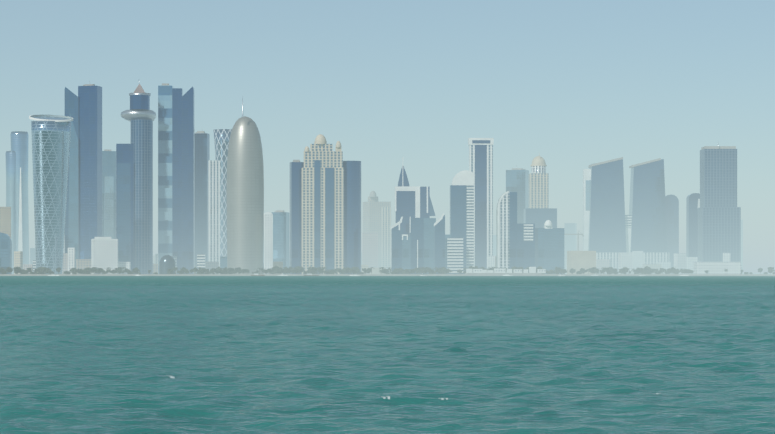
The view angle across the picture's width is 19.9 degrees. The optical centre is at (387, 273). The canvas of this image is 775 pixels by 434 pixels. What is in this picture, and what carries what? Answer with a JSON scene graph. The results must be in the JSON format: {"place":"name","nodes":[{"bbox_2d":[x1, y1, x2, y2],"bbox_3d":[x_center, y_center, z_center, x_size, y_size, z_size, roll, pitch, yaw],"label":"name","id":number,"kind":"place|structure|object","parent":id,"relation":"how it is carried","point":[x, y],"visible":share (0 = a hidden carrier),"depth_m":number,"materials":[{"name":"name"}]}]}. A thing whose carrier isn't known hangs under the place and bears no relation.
{"place":"outdoors","nodes":[
{"label":"outdoors","id":0,"kind":"place"},
{"bbox_2d":[0,276,774,433],"bbox_3d":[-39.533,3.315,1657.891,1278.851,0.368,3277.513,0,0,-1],"label":"water","id":1,"kind":"structure","parent":0,"point":[347,354],"depth_m":89.45,"materials":[{"name":"teal liquid"}]},
{"bbox_2d":[48,270,687,275],"bbox_3d":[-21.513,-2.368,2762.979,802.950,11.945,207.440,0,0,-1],"label":"moored boats","id":2,"kind":"object","parent":1,"relation":"on","point":[310,274],"visible":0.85,"depth_m":2813.19,"materials":[{"name":"white paint"}]},
{"bbox_2d":[166,375,657,399],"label":"whitecaps","id":3,"kind":"object","parent":1,"relation":"on","point":[383,397],"visible":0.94,"depth_m":57.22,"materials":[{"name":"white liquid"}]},
{"bbox_2d":[0,0,774,272],"label":"sky","id":4,"kind":"structure","parent":0,"point":[575,85],"materials":[{"name":"blue"}]},
{"label":"shore ground","id":5,"kind":"structure","parent":0,"visible":0},
{"bbox_2d":[0,207,10,237],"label":"cream apartments","id":6,"kind":"structure","parent":5,"relation":"on","point":[5,219],"depth_m":3046.64,"materials":[{"name":"stone"}]},
{"bbox_2d":[0,233,11,273],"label":"building","id":7,"kind":"structure","parent":5,"relation":"on","point":[5,251],"depth_m":2974.64,"materials":[{"name":"blue glass"}]},
{"bbox_2d":[5,131,28,273],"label":"twin round towers","id":8,"kind":"structure","parent":5,"relation":"on","point":[17,179],"depth_m":4088.28,"materials":[{"name":"blue glass"}]},
{"bbox_2d":[0,267,53,273],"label":"shore trees","id":9,"kind":"object","parent":5,"relation":"on","point":[38,270],"visible":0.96,"depth_m":2911.86,"materials":[{"name":"green plant"}]},
{"bbox_2d":[29,115,72,273],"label":"skyscraper","id":10,"kind":"structure","parent":5,"relation":"on","point":[51,134],"depth_m":3005.01,"materials":[{"name":"blue glass"}]},
{"bbox_2d":[68,248,74,273],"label":"white block","id":11,"kind":"structure","parent":5,"relation":"on","point":[71,257],"depth_m":2961.51,"materials":[{"name":"white concrete"}]},
{"bbox_2d":[65,82,101,267],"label":"skyscraper","id":12,"kind":"structure","parent":5,"relation":"on","point":[83,218],"depth_m":3343.95,"materials":[{"name":"blue glass"}]},
{"bbox_2d":[91,237,117,273],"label":"white hotel block","id":13,"kind":"structure","parent":5,"relation":"on","point":[104,253],"depth_m":2956.08,"materials":[{"name":"paint"}]},
{"bbox_2d":[102,149,115,238],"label":"skyscraper","id":14,"kind":"structure","parent":5,"relation":"on","point":[108,193],"depth_m":3890.20,"materials":[{"name":"blue glass"}]},
{"bbox_2d":[56,267,183,273],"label":"shore trees","id":15,"kind":"object","parent":5,"relation":"on","point":[88,270],"visible":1,"depth_m":2919.46,"materials":[{"name":"green plant"}]},
{"bbox_2d":[116,84,155,273],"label":"skyscraper","id":16,"kind":"structure","parent":5,"relation":"on","point":[134,197],"depth_m":3194.78,"materials":[{"name":"blue glass"}]},
{"bbox_2d":[159,255,174,273],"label":"domed building","id":17,"kind":"structure","parent":5,"relation":"on","point":[166,262],"depth_m":2946.64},
{"bbox_2d":[158,83,194,273],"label":"skyscraper","id":18,"kind":"structure","parent":5,"relation":"on","point":[176,171],"depth_m":3346.50,"materials":[{"name":"blue glass"}]},
{"bbox_2d":[195,131,209,272],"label":"grey slab","id":19,"kind":"structure","parent":5,"relation":"on","point":[202,148],"depth_m":3695.94,"materials":[{"name":"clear glass"}]},
{"bbox_2d":[208,160,219,273],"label":"high-rise building","id":20,"kind":"structure","parent":5,"relation":"on","point":[213,210],"depth_m":3496.20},
{"bbox_2d":[213,129,231,256],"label":"skyscraper","id":21,"kind":"structure","parent":5,"relation":"on","point":[221,140],"depth_m":3800.19,"materials":[{"name":"white glass"}]},
{"bbox_2d":[179,266,282,273],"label":"shore trees","id":22,"kind":"object","parent":5,"relation":"on","point":[239,270],"visible":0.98,"depth_m":2926.58,"materials":[{"name":"green plant"}]},
{"bbox_2d":[226,98,263,273],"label":"skyscraper","id":23,"kind":"structure","parent":5,"relation":"on","point":[245,203],"depth_m":3001.10,"materials":[{"name":"metal"}]},
{"bbox_2d":[264,212,272,273],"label":"white tower","id":24,"kind":"structure","parent":5,"relation":"on","point":[268,240],"depth_m":2996.93,"materials":[{"name":"paint"}]},
{"bbox_2d":[272,210,288,273],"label":"glass block","id":25,"kind":"structure","parent":5,"relation":"on","point":[280,235],"depth_m":3149.97,"materials":[{"name":"glass"}]},
{"bbox_2d":[276,266,360,273],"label":"shore trees","id":26,"kind":"object","parent":5,"relation":"on","point":[299,269],"visible":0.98,"depth_m":2924.07,"materials":[{"name":"green plant"}]},
{"bbox_2d":[290,134,360,273],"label":"skyscraper","id":27,"kind":"structure","parent":5,"relation":"on","point":[325,204],"depth_m":3048.99,"materials":[{"name":"blue glass"}]},
{"bbox_2d":[362,233,377,273],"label":"building","id":28,"kind":"structure","parent":5,"relation":"on","point":[370,250],"depth_m":3599.82,"materials":[{"name":"stone"}]},
{"bbox_2d":[363,191,390,273],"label":"building","id":29,"kind":"structure","parent":5,"relation":"on","point":[376,216],"depth_m":4101.44,"materials":[{"name":"beige concrete"}]},
{"bbox_2d":[14,251,741,273],"bbox_3d":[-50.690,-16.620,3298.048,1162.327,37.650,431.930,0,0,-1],"label":"rise blocks","id":30,"kind":"structure","parent":5,"relation":"on","point":[633,260],"depth_m":3255.19,"materials":[{"name":"white stone"}]},
{"bbox_2d":[30,220,742,273],"bbox_3d":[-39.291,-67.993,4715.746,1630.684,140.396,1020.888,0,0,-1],"label":"buildings","id":31,"kind":"structure","parent":5,"relation":"on","point":[570,242],"depth_m":5124.09,"materials":[{"name":"grey glass"}]},
{"bbox_2d":[0,274,774,275],"bbox_3d":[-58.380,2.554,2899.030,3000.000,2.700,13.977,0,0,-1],"label":"shoreline","id":32,"kind":"structure","parent":5,"relation":"on","point":[382,275],"depth_m":2896.44,"materials":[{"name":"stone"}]},
{"bbox_2d":[395,186,434,236],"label":"skyscraper","id":33,"kind":"structure","parent":5,"relation":"on","point":[412,202],"depth_m":3102.51,"materials":[{"name":"blue glass"}]},
{"bbox_2d":[398,165,408,185],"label":"spire","id":34,"kind":"structure","parent":33,"relation":"part of","point":[403,180],"depth_m":3159.31,"materials":[{"name":"blue glass"}]},
{"bbox_2d":[361,267,468,273],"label":"shore trees","id":35,"kind":"object","parent":5,"relation":"on","point":[443,270],"visible":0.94,"depth_m":2927.76,"materials":[{"name":"green plant"}]},
{"bbox_2d":[390,213,450,273],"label":"glass blocks","id":36,"kind":"structure","parent":5,"relation":"on","point":[424,244],"depth_m":3002.13,"materials":[{"name":"blue glass"}]},
{"bbox_2d":[447,238,462,273],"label":"office building","id":37,"kind":"structure","parent":5,"relation":"on","point":[454,255],"depth_m":2962.13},
{"bbox_2d":[450,170,474,273],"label":"high-rise building","id":38,"kind":"structure","parent":5,"relation":"on","point":[462,205],"depth_m":3052.49,"materials":[{"name":"blue glass"}]},
{"bbox_2d":[468,138,493,268],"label":"skyscraper","id":39,"kind":"structure","parent":5,"relation":"on","point":[481,159],"depth_m":3255.66,"materials":[{"name":"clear glass"}]},
{"bbox_2d":[465,267,545,274],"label":"pier pavilions","id":40,"kind":"object","parent":5,"relation":"on","point":[502,271],"visible":1,"depth_m":2864.20,"materials":[{"name":"concrete"}]},
{"bbox_2d":[496,191,516,272],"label":"skyscraper","id":41,"kind":"structure","parent":5,"relation":"on","point":[506,233],"depth_m":2988.63,"materials":[{"name":"paint"}]},
{"bbox_2d":[465,266,560,273],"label":"shore trees","id":42,"kind":"object","parent":5,"relation":"on","point":[556,270],"visible":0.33,"depth_m":2930.21,"materials":[{"name":"green plant"}]},
{"bbox_2d":[506,165,528,223],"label":"blue glass tower","id":43,"kind":"structure","parent":5,"relation":"on","point":[517,180],"depth_m":3608.81,"materials":[{"name":"glass"}]},
{"bbox_2d":[517,220,563,273],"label":"glass blocks","id":44,"kind":"structure","parent":5,"relation":"on","point":[543,248],"depth_m":3008.46,"materials":[{"name":"blue glass"}]},
{"bbox_2d":[524,155,556,227],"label":"cupola tower","id":45,"kind":"structure","parent":5,"relation":"on","point":[538,212],"depth_m":3455.13,"materials":[{"name":"beige concrete"}]},
{"bbox_2d":[564,230,583,250],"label":"tower crane","id":46,"kind":"object","parent":5,"relation":"on","point":[578,234],"visible":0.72,"depth_m":3405.54,"materials":[{"name":"paint"}]},
{"bbox_2d":[567,251,595,273],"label":"beige hall","id":47,"kind":"structure","parent":5,"relation":"on","point":[579,260],"depth_m":3108.90,"materials":[{"name":"beige concrete"}]},
{"bbox_2d":[560,267,647,273],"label":"shore trees","id":48,"kind":"object","parent":5,"relation":"on","point":[611,270],"visible":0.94,"depth_m":2930.57,"materials":[{"name":"green plant"}]},
{"bbox_2d":[583,157,668,271],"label":"twin towers","id":49,"kind":"structure","parent":5,"relation":"on","point":[611,230],"depth_m":3511.10,"materials":[{"name":"blue glass"}]},
{"bbox_2d":[665,195,678,273],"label":"building","id":50,"kind":"structure","parent":5,"relation":"on","point":[672,213],"depth_m":3610.00,"materials":[{"name":"blue glass"}]},
{"bbox_2d":[643,266,727,273],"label":"shore trees","id":51,"kind":"object","parent":5,"relation":"on","point":[649,270],"visible":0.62,"depth_m":2943.12,"materials":[{"name":"green plant"}]},
{"bbox_2d":[686,193,699,256],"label":"round top tower","id":52,"kind":"structure","parent":5,"relation":"on","point":[692,225],"depth_m":3360.00,"materials":[{"name":"blue glass"}]},
{"bbox_2d":[694,262,740,273],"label":"low building","id":53,"kind":"structure","parent":5,"relation":"on","point":[716,267],"depth_m":2929.35,"materials":[{"name":"white concrete"}]},
{"bbox_2d":[698,144,740,261],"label":"ribbed tower","id":54,"kind":"structure","parent":5,"relation":"on","point":[719,222],"depth_m":3264.48,"materials":[{"name":"blue glass"}]},
{"bbox_2d":[741,267,774,273],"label":"shore trees","id":55,"kind":"object","parent":5,"relation":"on","point":[770,270],"visible":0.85,"depth_m":2943.34,"materials":[{"name":"green plant"}]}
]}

